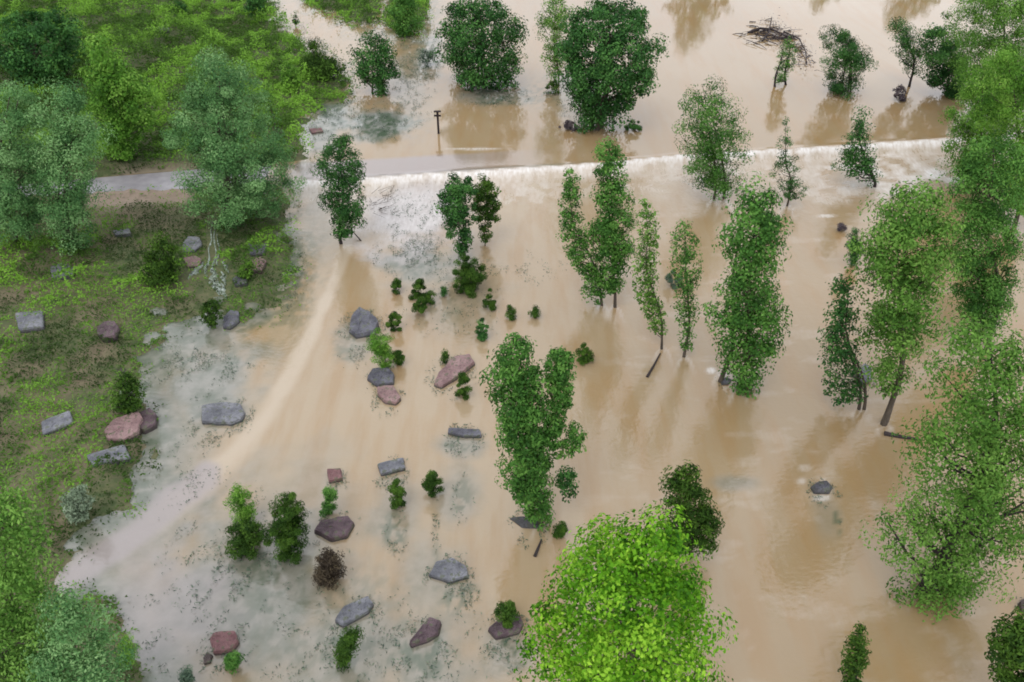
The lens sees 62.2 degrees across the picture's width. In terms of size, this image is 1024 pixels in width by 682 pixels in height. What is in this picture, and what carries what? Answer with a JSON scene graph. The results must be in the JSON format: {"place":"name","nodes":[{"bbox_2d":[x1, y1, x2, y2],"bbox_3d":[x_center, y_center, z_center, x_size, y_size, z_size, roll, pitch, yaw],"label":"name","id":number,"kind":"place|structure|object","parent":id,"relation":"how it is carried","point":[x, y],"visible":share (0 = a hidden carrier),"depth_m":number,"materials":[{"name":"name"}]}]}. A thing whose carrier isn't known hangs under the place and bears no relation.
{"place":"outdoors","nodes":[
{"label":"outdoors","id":0,"kind":"place"},
{"bbox_2d":[20,165,270,196],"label":"path","id":1,"kind":"structure","parent":0,"point":[161,181],"depth_m":66.91,"materials":[{"name":"concrete"}]},
{"bbox_2d":[0,0,429,681],"bbox_3d":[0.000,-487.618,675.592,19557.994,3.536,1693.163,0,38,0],"label":"ground","id":2,"kind":"structure","parent":0,"point":[116,198],"depth_m":55.16,"materials":[{"name":"green plant"}]},
{"bbox_2d":[0,79,53,244],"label":"bank willow","id":3,"kind":"object","parent":2,"relation":"on","point":[12,192],"visible":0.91,"depth_m":55.31,"materials":[{"name":"green plant"}]},
{"bbox_2d":[15,311,44,332],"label":"slab","id":4,"kind":"structure","parent":2,"relation":"on","point":[29,322],"depth_m":52.03,"materials":[{"name":"grey stone"}]},
{"bbox_2d":[0,470,74,681],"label":"corner tree","id":5,"kind":"object","parent":2,"relation":"on","point":[13,575],"visible":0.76,"depth_m":24.08,"materials":[{"name":"green plant"}]},
{"bbox_2d":[0,5,86,86],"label":"thicket","id":6,"kind":"object","parent":2,"relation":"on","point":[21,58],"visible":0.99,"depth_m":77.68,"materials":[{"name":"green plant"}]},
{"bbox_2d":[41,411,73,436],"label":"slab","id":7,"kind":"structure","parent":2,"relation":"on","point":[54,424],"depth_m":45.36,"materials":[{"name":"grey stone"}]},
{"bbox_2d":[50,263,74,279],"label":"slab","id":8,"kind":"structure","parent":2,"relation":"on","point":[55,270],"depth_m":56.61,"materials":[{"name":"grey stone"}]},
{"bbox_2d":[23,76,117,256],"bbox_3d":[-28.549,-10.863,55.080,6.608,12.592,4.487,0,38,0],"label":"bank willow","id":9,"kind":"object","parent":2,"relation":"on","point":[73,197],"visible":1,"depth_m":54.21,"materials":[{"name":"green plant"}]},
{"bbox_2d":[58,483,95,524],"bbox_3d":[-20.360,7.678,39.935,1.492,2.735,1.500,29,46,32],"label":"shrub","id":10,"kind":"object","parent":2,"relation":"on","point":[76,511],"visible":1,"depth_m":39.55,"materials":[{"name":"green plant"}]},
{"bbox_2d":[18,579,141,681],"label":"corner tree","id":11,"kind":"object","parent":2,"relation":"on","point":[65,632],"visible":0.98,"depth_m":25.22,"materials":[{"name":"green plant"}]},
{"bbox_2d":[97,321,120,342],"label":"boulder","id":12,"kind":"object","parent":2,"relation":"on","point":[109,329],"visible":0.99,"depth_m":51.71,"materials":[{"name":"purple stone"}]},
{"bbox_2d":[87,445,131,467],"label":"slab","id":13,"kind":"structure","parent":2,"relation":"on","point":[120,450],"depth_m":43.58,"materials":[{"name":"grey stone"}]},
{"bbox_2d":[73,33,167,160],"bbox_3d":[-30.606,-18.574,65.626,6.460,10.270,5.314,0,38,0],"label":"tree","id":14,"kind":"object","parent":2,"relation":"on","point":[124,118],"visible":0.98,"depth_m":64.77,"materials":[{"name":"green plant"}]},
{"bbox_2d":[104,412,143,443],"bbox_3d":[-20.789,4.698,45.573,1.862,0.726,2.179,0,38,0],"label":"boulder","id":15,"kind":"object","parent":2,"relation":"on","point":[125,427],"visible":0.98,"depth_m":45.22,"materials":[{"name":"pink stone"}]},
{"bbox_2d":[112,632,139,668],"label":"shrub","id":16,"kind":"object","parent":2,"relation":"on","point":[127,648],"visible":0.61,"depth_m":33.96,"materials":[{"name":"green plant"}]},
{"bbox_2d":[106,371,146,414],"bbox_3d":[-20.759,2.854,45.660,2.187,3.115,1.744,-10,39,-12],"label":"shrub","id":17,"kind":"object","parent":2,"relation":"on","point":[126,400],"visible":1,"depth_m":45.52,"materials":[{"name":"green plant"}]},
{"bbox_2d":[140,408,157,433],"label":"boulder","id":18,"kind":"object","parent":2,"relation":"on","point":[149,424],"visible":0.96,"depth_m":45.86,"materials":[{"name":"purple stone"}]},
{"bbox_2d":[137,230,184,287],"bbox_3d":[-23.158,-5.254,55.462,2.758,4.110,2.801,24,44,27],"label":"shrub","id":19,"kind":"object","parent":2,"relation":"on","point":[162,268],"visible":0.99,"depth_m":55.19,"materials":[{"name":"green plant"}]},
{"bbox_2d":[182,236,202,252],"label":"boulder","id":20,"kind":"object","parent":2,"relation":"on","point":[190,241],"visible":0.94,"depth_m":59.68,"materials":[{"name":"grey stone"}]},
{"bbox_2d":[183,256,202,268],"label":"boulder","id":21,"kind":"object","parent":2,"relation":"on","point":[194,259],"visible":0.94,"depth_m":58.20,"materials":[{"name":"pink stone"}]},
{"bbox_2d":[196,297,222,327],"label":"shrub","id":22,"kind":"object","parent":2,"relation":"on","point":[212,317],"visible":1,"depth_m":52.33,"materials":[{"name":"green plant"}]},
{"bbox_2d":[0,0,434,681],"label":"ground cover","id":23,"kind":"object","parent":2,"relation":"on","point":[140,32],"visible":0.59,"depth_m":62.79,"materials":[{"name":"green plant"}]},
{"bbox_2d":[223,310,239,329],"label":"boulder","id":24,"kind":"object","parent":2,"relation":"on","point":[231,319],"visible":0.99,"depth_m":53.21,"materials":[{"name":"grey stone"}]},
{"bbox_2d":[159,44,306,232],"bbox_3d":[-19.618,-14.043,59.436,9.650,13.098,8.447,0,38,0],"label":"bank willow","id":25,"kind":"object","parent":2,"relation":"on","point":[205,107],"visible":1,"depth_m":58.12,"materials":[{"name":"green plant"}]},
{"bbox_2d":[235,257,256,279],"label":"shrub","id":26,"kind":"object","parent":2,"relation":"on","point":[246,270],"visible":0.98,"depth_m":56.31,"materials":[{"name":"green plant"}]},
{"bbox_2d":[240,0,268,21],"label":"shrub","id":27,"kind":"object","parent":2,"relation":"on","point":[251,5],"visible":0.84,"depth_m":96.30,"materials":[{"name":"green plant"}]},
{"bbox_2d":[252,257,266,273],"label":"boulder","id":28,"kind":"object","parent":2,"relation":"on","point":[264,265],"visible":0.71,"depth_m":57.86,"materials":[{"name":"pink stone"}]},
{"bbox_2d":[260,82,281,137],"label":"sapling","id":29,"kind":"object","parent":2,"relation":"on","point":[270,102],"visible":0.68,"depth_m":69.96,"materials":[{"name":"green plant"}]},
{"bbox_2d":[277,61,299,91],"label":"shrub","id":30,"kind":"object","parent":2,"relation":"on","point":[287,73],"visible":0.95,"depth_m":79.37,"materials":[{"name":"green plant"}]},
{"bbox_2d":[295,36,345,81],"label":"shrub","id":31,"kind":"object","parent":2,"relation":"on","point":[311,45],"visible":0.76,"depth_m":82.47,"materials":[{"name":"green plant"}]},
{"bbox_2d":[387,0,424,37],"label":"shrub","id":32,"kind":"object","parent":2,"relation":"on","point":[399,15],"visible":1,"depth_m":93.01,"materials":[{"name":"green plant"}]},
{"bbox_2d":[32,0,1023,681],"bbox_3d":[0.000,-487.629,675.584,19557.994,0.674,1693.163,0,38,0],"label":"water","id":33,"kind":"structure","parent":0,"point":[798,576],"depth_m":47.83,"materials":[{"name":"brown liquid"}]},
{"bbox_2d":[177,664,195,681],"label":"bush","id":34,"kind":"object","parent":33,"relation":"on","point":[185,675],"visible":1,"depth_m":33.84,"materials":[{"name":"green plant"}]},
{"bbox_2d":[201,402,244,425],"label":"slab","id":35,"kind":"structure","parent":33,"relation":"on","point":[224,414],"depth_m":46.41,"materials":[{"name":"grey stone"}]},
{"bbox_2d":[210,631,239,654],"bbox_3d":[-12.059,12.730,35.635,1.265,0.659,1.025,0,38,0],"label":"boulder","id":36,"kind":"object","parent":33,"relation":"in","point":[222,642],"visible":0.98,"depth_m":35.42,"materials":[{"name":"pink stone"}]},
{"bbox_2d":[223,650,245,674],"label":"bush","id":37,"kind":"object","parent":33,"relation":"on","point":[232,661],"visible":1,"depth_m":34.13,"materials":[{"name":"green plant"}]},
{"bbox_2d":[223,481,257,523],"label":"bush","id":38,"kind":"object","parent":33,"relation":"on","point":[238,499],"visible":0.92,"depth_m":39.71,"materials":[{"name":"green plant"}]},
{"bbox_2d":[224,517,266,560],"bbox_3d":[-12.209,9.099,38.894,2.097,2.375,1.837,17,41,20],"label":"bush","id":39,"kind":"object","parent":33,"relation":"on","point":[244,541],"visible":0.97,"depth_m":38.54,"materials":[{"name":"green plant"}]},
{"bbox_2d":[258,491,310,564],"bbox_3d":[-10.185,8.475,38.153,2.321,4.268,1.890,0,38,0],"label":"bush","id":40,"kind":"object","parent":33,"relation":"on","point":[287,529],"visible":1,"depth_m":37.80,"materials":[{"name":"green plant"}]},
{"bbox_2d":[319,485,337,517],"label":"bush","id":41,"kind":"object","parent":33,"relation":"on","point":[328,505],"visible":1,"depth_m":40.50,"materials":[{"name":"green plant"}]},
{"bbox_2d":[311,547,347,590],"bbox_3d":[-8.089,10.055,37.591,1.677,2.466,1.617,0,38,0],"label":"bush","id":42,"kind":"object","parent":33,"relation":"on","point":[329,566],"visible":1,"depth_m":37.31,"materials":[{"name":"brown plant"}]},
{"bbox_2d":[314,516,354,541],"bbox_3d":[-8.426,9.024,40.375,1.941,0.663,1.284,-9,39,-11],"label":"boulder","id":43,"kind":"object","parent":33,"relation":"on","point":[338,528],"visible":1,"depth_m":40.16,"materials":[{"name":"purple stone"}]},
{"bbox_2d":[327,468,342,483],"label":"boulder","id":44,"kind":"object","parent":33,"relation":"in","point":[334,475],"visible":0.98,"depth_m":42.88,"materials":[{"name":"pink stone"}]},
{"bbox_2d":[309,133,367,243],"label":"tree","id":45,"kind":"object","parent":33,"relation":"in","point":[339,176],"visible":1,"depth_m":57.60,"materials":[{"name":"green plant"}]},
{"bbox_2d":[332,623,365,672],"bbox_3d":[-6.535,12.411,34.156,1.605,2.995,1.084,0,38,0],"label":"bush","id":46,"kind":"object","parent":33,"relation":"on","point":[345,647],"visible":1,"depth_m":33.65,"materials":[{"name":"green plant"}]},
{"bbox_2d":[335,596,373,627],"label":"slab","id":47,"kind":"structure","parent":33,"relation":"on","point":[352,612],"depth_m":36.62,"materials":[{"name":"grey stone"}]},
{"bbox_2d":[349,307,378,338],"bbox_3d":[-9.236,-1.117,53.206,1.852,0.846,2.962,0,38,0],"label":"boulder","id":48,"kind":"object","parent":33,"relation":"in","point":[363,323],"visible":0.94,"depth_m":52.61,"materials":[{"name":"grey stone"}]},
{"bbox_2d":[346,30,401,97],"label":"round tree","id":49,"kind":"object","parent":33,"relation":"in","point":[375,61],"visible":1,"depth_m":78.96,"materials":[{"name":"green plant"}]},
{"bbox_2d":[364,327,395,367],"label":"bush","id":50,"kind":"object","parent":33,"relation":"on","point":[381,349],"visible":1,"depth_m":48.66,"materials":[{"name":"green plant"}]},
{"bbox_2d":[367,367,394,386],"bbox_3d":[-7.562,2.160,49.188,1.629,0.630,1.650,0,38,0],"label":"boulder","id":51,"kind":"object","parent":33,"relation":"in","point":[376,377],"visible":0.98,"depth_m":48.88,"materials":[{"name":"grey stone"}]},
{"bbox_2d":[377,385,400,405],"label":"boulder","id":52,"kind":"object","parent":33,"relation":"on","point":[388,394],"visible":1,"depth_m":47.67,"materials":[{"name":"pink stone"}]},
{"bbox_2d":[377,458,404,475],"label":"slab","id":53,"kind":"structure","parent":33,"relation":"on","point":[385,468],"depth_m":43.37,"materials":[{"name":"grey stone"}]},
{"bbox_2d":[385,311,402,331],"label":"bush","id":54,"kind":"object","parent":33,"relation":"in","point":[392,323],"visible":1,"depth_m":52.25,"materials":[{"name":"green plant"}]},
{"bbox_2d":[387,478,406,508],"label":"bush","id":55,"kind":"object","parent":33,"relation":"on","point":[396,491],"visible":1,"depth_m":40.83,"materials":[{"name":"green plant"}]},
{"bbox_2d":[391,350,404,365],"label":"bush","id":56,"kind":"object","parent":33,"relation":"on","point":[399,356],"visible":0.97,"depth_m":49.52,"materials":[{"name":"green plant"}]},
{"bbox_2d":[407,278,426,300],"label":"bush","id":57,"kind":"object","parent":33,"relation":"in","point":[418,285],"visible":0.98,"depth_m":54.92,"materials":[{"name":"green plant"}]},
{"bbox_2d":[411,296,427,313],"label":"bush","id":58,"kind":"object","parent":33,"relation":"in","point":[418,307],"visible":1,"depth_m":53.51,"materials":[{"name":"green plant"}]},
{"bbox_2d":[409,617,441,647],"bbox_3d":[-3.593,12.487,35.940,0.807,0.666,1.619,22,43,26],"label":"boulder","id":59,"kind":"object","parent":33,"relation":"on","point":[428,631],"visible":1,"depth_m":35.77,"materials":[{"name":"purple stone"}]},
{"bbox_2d":[417,48,437,66],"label":"shrub","id":60,"kind":"object","parent":33,"relation":"in","point":[422,55],"visible":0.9,"depth_m":86.49,"materials":[{"name":"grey plant"}]},
{"bbox_2d":[421,469,444,497],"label":"bush","id":61,"kind":"object","parent":33,"relation":"on","point":[430,482],"visible":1,"depth_m":41.49,"materials":[{"name":"green plant"}]},
{"bbox_2d":[429,558,468,583],"bbox_3d":[-2.857,10.454,38.533,1.843,0.678,1.299,0,38,0],"label":"boulder","id":62,"kind":"object","parent":33,"relation":"in","point":[451,570],"visible":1,"depth_m":38.22,"materials":[{"name":"grey stone"}]},
{"bbox_2d":[434,354,474,388],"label":"slab","id":63,"kind":"structure","parent":33,"relation":"on","point":[450,371],"depth_m":49.38,"materials":[{"name":"pink stone"}]},
{"bbox_2d":[432,171,478,254],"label":"young tree","id":64,"kind":"object","parent":33,"relation":"in","point":[455,197],"visible":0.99,"depth_m":56.11,"materials":[{"name":"green plant"}]},
{"bbox_2d":[453,371,472,400],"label":"bush","id":65,"kind":"object","parent":33,"relation":"in","point":[463,379],"visible":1,"depth_m":47.34,"materials":[{"name":"green plant"}]},
{"bbox_2d":[448,427,481,438],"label":"slab","id":66,"kind":"structure","parent":33,"relation":"on","point":[466,433],"depth_m":45.37,"materials":[{"name":"grey stone"}]},
{"bbox_2d":[452,253,487,298],"bbox_3d":[-2.719,-4.275,55.392,2.418,3.136,2.230,0,38,0],"label":"bush","id":67,"kind":"object","parent":33,"relation":"in","point":[467,285],"visible":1,"depth_m":55.00,"materials":[{"name":"green plant"}]},
{"bbox_2d":[430,0,529,91],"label":"round tree","id":68,"kind":"object","parent":33,"relation":"in","point":[459,36],"visible":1,"depth_m":79.17,"materials":[{"name":"green plant"}]},
{"bbox_2d":[474,317,488,341],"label":"bush","id":69,"kind":"object","parent":33,"relation":"in","point":[481,333],"visible":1,"depth_m":51.71,"materials":[{"name":"green plant"}]},
{"bbox_2d":[469,173,502,245],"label":"young tree","id":70,"kind":"object","parent":33,"relation":"in","point":[491,205],"visible":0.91,"depth_m":58.39,"materials":[{"name":"green plant"}]},
{"bbox_2d":[482,288,496,310],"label":"bush","id":71,"kind":"object","parent":33,"relation":"in","point":[491,303],"visible":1,"depth_m":54.10,"materials":[{"name":"green plant"}]},
{"bbox_2d":[488,615,523,639],"bbox_3d":[-0.263,12.274,36.285,1.566,0.578,0.917,-9,39,-12],"label":"boulder","id":72,"kind":"object","parent":33,"relation":"in","point":[496,631],"visible":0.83,"depth_m":35.96,"materials":[{"name":"purple stone"}]},
{"bbox_2d":[493,600,519,628],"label":"bush","id":73,"kind":"object","parent":33,"relation":"on","point":[507,611],"visible":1,"depth_m":35.72,"materials":[{"name":"green plant"}]},
{"bbox_2d":[510,516,538,528],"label":"boulder","id":74,"kind":"object","parent":33,"relation":"in","point":[523,523],"visible":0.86,"depth_m":40.70,"materials":[{"name":"grey stone"}]},
{"bbox_2d":[479,332,587,531],"bbox_3d":[0.980,4.351,37.225,4.734,11.927,2.797,0,38,0],"label":"forked tree","id":75,"kind":"object","parent":33,"relation":"in","point":[522,416],"visible":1,"depth_m":35.97,"materials":[{"name":"green plant"}]},
{"bbox_2d":[533,0,574,86],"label":"slender tree","id":76,"kind":"object","parent":33,"relation":"in","point":[559,12],"visible":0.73,"depth_m":79.05,"materials":[{"name":"green plant"}]},
{"bbox_2d":[551,520,568,539],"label":"bush","id":77,"kind":"object","parent":33,"relation":"on","point":[561,529],"visible":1,"depth_m":39.73,"materials":[{"name":"green plant"}]},
{"bbox_2d":[122,24,1021,681],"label":"drowned weeds","id":78,"kind":"object","parent":33,"relation":"on","point":[372,614],"visible":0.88,"depth_m":43.54,"materials":[{"name":"green plant"}]},
{"bbox_2d":[555,167,607,305],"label":"poplar","id":79,"kind":"object","parent":33,"relation":"on","point":[577,256],"visible":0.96,"depth_m":51.63,"materials":[{"name":"green plant"}]},
{"bbox_2d":[575,342,594,365],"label":"bush","id":80,"kind":"object","parent":33,"relation":"on","point":[586,356],"visible":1,"depth_m":49.90,"materials":[{"name":"green plant"}]},
{"bbox_2d":[552,0,669,133],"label":"round tree","id":81,"kind":"object","parent":33,"relation":"in","point":[597,107],"visible":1,"depth_m":69.73,"materials":[{"name":"green plant"}]},
{"bbox_2d":[583,136,639,307],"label":"poplar","id":82,"kind":"object","parent":33,"relation":"on","point":[605,228],"visible":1,"depth_m":50.28,"materials":[{"name":"green plant"}]},
{"bbox_2d":[513,498,738,681],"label":"bright tree","id":83,"kind":"object","parent":33,"relation":"in","point":[635,628],"visible":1,"depth_m":23.50,"materials":[{"name":"green plant"}]},
{"bbox_2d":[630,195,667,349],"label":"poplar","id":84,"kind":"object","parent":33,"relation":"on","point":[645,258],"visible":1,"depth_m":47.91,"materials":[{"name":"green plant"}]},
{"bbox_2d":[667,218,703,357],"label":"poplar","id":85,"kind":"object","parent":33,"relation":"on","point":[688,290],"visible":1,"depth_m":47.17,"materials":[{"name":"green plant"}]},
{"bbox_2d":[658,459,725,559],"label":"young tree","id":86,"kind":"object","parent":33,"relation":"on","point":[703,518],"visible":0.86,"depth_m":36.46,"materials":[{"name":"green plant"}]},
{"bbox_2d":[672,74,755,200],"bbox_3d":[15.097,-14.784,63.080,5.826,10.236,5.278,31,47,33],"label":"feathery tree","id":87,"kind":"object","parent":33,"relation":"in","point":[704,145],"visible":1,"depth_m":62.43,"materials":[{"name":"green plant"}]},
{"bbox_2d":[701,171,793,399],"bbox_3d":[12.556,-2.482,44.418,5.119,13.858,4.358,0,38,0],"label":"poplar","id":88,"kind":"object","parent":33,"relation":"on","point":[744,326],"visible":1,"depth_m":43.73,"materials":[{"name":"green plant"}]},
{"bbox_2d":[735,7,821,71],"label":"drifted brushwood","id":89,"kind":"object","parent":33,"relation":"on","point":[776,32],"visible":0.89,"depth_m":93.64,"materials":[{"name":"brown plant"}]},
{"bbox_2d":[773,36,800,86],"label":"young tree","id":90,"kind":"object","parent":33,"relation":"in","point":[783,53],"visible":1,"depth_m":81.06,"materials":[{"name":"green plant"}]},
{"bbox_2d":[768,116,808,205],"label":"sapling","id":91,"kind":"object","parent":33,"relation":"in","point":[790,187],"visible":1,"depth_m":63.37,"materials":[{"name":"green plant"}]},
{"bbox_2d":[810,481,831,493],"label":"boulder","id":92,"kind":"object","parent":33,"relation":"in","point":[824,487],"visible":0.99,"depth_m":42.42,"materials":[{"name":"grey stone"}]},
{"bbox_2d":[816,272,868,409],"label":"belt poplar","id":93,"kind":"object","parent":33,"relation":"on","point":[833,335],"visible":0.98,"depth_m":44.22,"materials":[{"name":"green plant"}]},
{"bbox_2d":[817,23,878,100],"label":"bushy tree","id":94,"kind":"object","parent":33,"relation":"in","point":[848,58],"visible":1,"depth_m":78.62,"materials":[{"name":"green plant"}]},
{"bbox_2d":[844,227,863,265],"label":"bush","id":95,"kind":"object","parent":33,"relation":"in","point":[855,231],"visible":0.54,"depth_m":57.49,"materials":[{"name":"green plant"}]},
{"bbox_2d":[837,621,871,681],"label":"young tree","id":96,"kind":"object","parent":33,"relation":"in","point":[854,667],"visible":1,"depth_m":31.41,"materials":[{"name":"green plant"}]},
{"bbox_2d":[830,104,882,187],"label":"leaning tree","id":97,"kind":"object","parent":33,"relation":"in","point":[865,164],"visible":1,"depth_m":65.72,"materials":[{"name":"green plant"}]},
{"bbox_2d":[893,84,906,100],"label":"drift clump","id":98,"kind":"object","parent":33,"relation":"on","point":[900,94],"visible":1,"depth_m":79.33,"materials":[{"name":"brown plant"}]},
{"bbox_2d":[843,174,971,425],"bbox_3d":[18.479,-1.267,41.702,5.812,15.254,4.939,0,38,0],"label":"belt poplar","id":99,"kind":"object","parent":33,"relation":"on","point":[907,232],"visible":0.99,"depth_m":39.34,"materials":[{"name":"green plant"}]},
{"bbox_2d":[885,16,930,86],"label":"young tree","id":100,"kind":"object","parent":33,"relation":"in","point":[914,51],"visible":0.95,"depth_m":79.70,"materials":[{"name":"green plant"}]},
{"bbox_2d":[858,310,1023,624],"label":"spreading tree","id":101,"kind":"object","parent":33,"relation":"on","point":[986,434],"visible":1,"depth_m":32.24,"materials":[{"name":"green plant"}]},
{"bbox_2d":[915,20,973,99],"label":"thicket","id":102,"kind":"object","parent":33,"relation":"in","point":[935,58],"visible":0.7,"depth_m":78.40,"materials":[{"name":"green plant"}]},
{"bbox_2d":[935,57,1014,187],"bbox_3d":[35.297,-16.222,64.529,5.704,10.766,5.084,-22,43,-26],"label":"tree","id":103,"kind":"object","parent":33,"relation":"on","point":[973,93],"visible":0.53,"depth_m":63.56,"materials":[{"name":"green plant"}]},
{"bbox_2d":[937,129,1023,350],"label":"tree","id":104,"kind":"object","parent":33,"relation":"on","point":[987,219],"visible":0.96,"depth_m":45.12,"materials":[{"name":"green plant"}]},
{"bbox_2d":[937,0,1023,124],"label":"tree","id":105,"kind":"object","parent":33,"relation":"on","point":[999,15],"visible":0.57,"depth_m":68.71,"materials":[{"name":"green plant"}]},
{"bbox_2d":[966,40,1023,225],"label":"tree","id":106,"kind":"object","parent":33,"relation":"on","point":[1002,59],"visible":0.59,"depth_m":56.67,"materials":[{"name":"green plant"}]},
{"bbox_2d":[984,605,1023,681],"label":"bushy tree","id":107,"kind":"object","parent":33,"relation":"in","point":[1008,645],"visible":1,"depth_m":28.63,"materials":[{"name":"green plant"}]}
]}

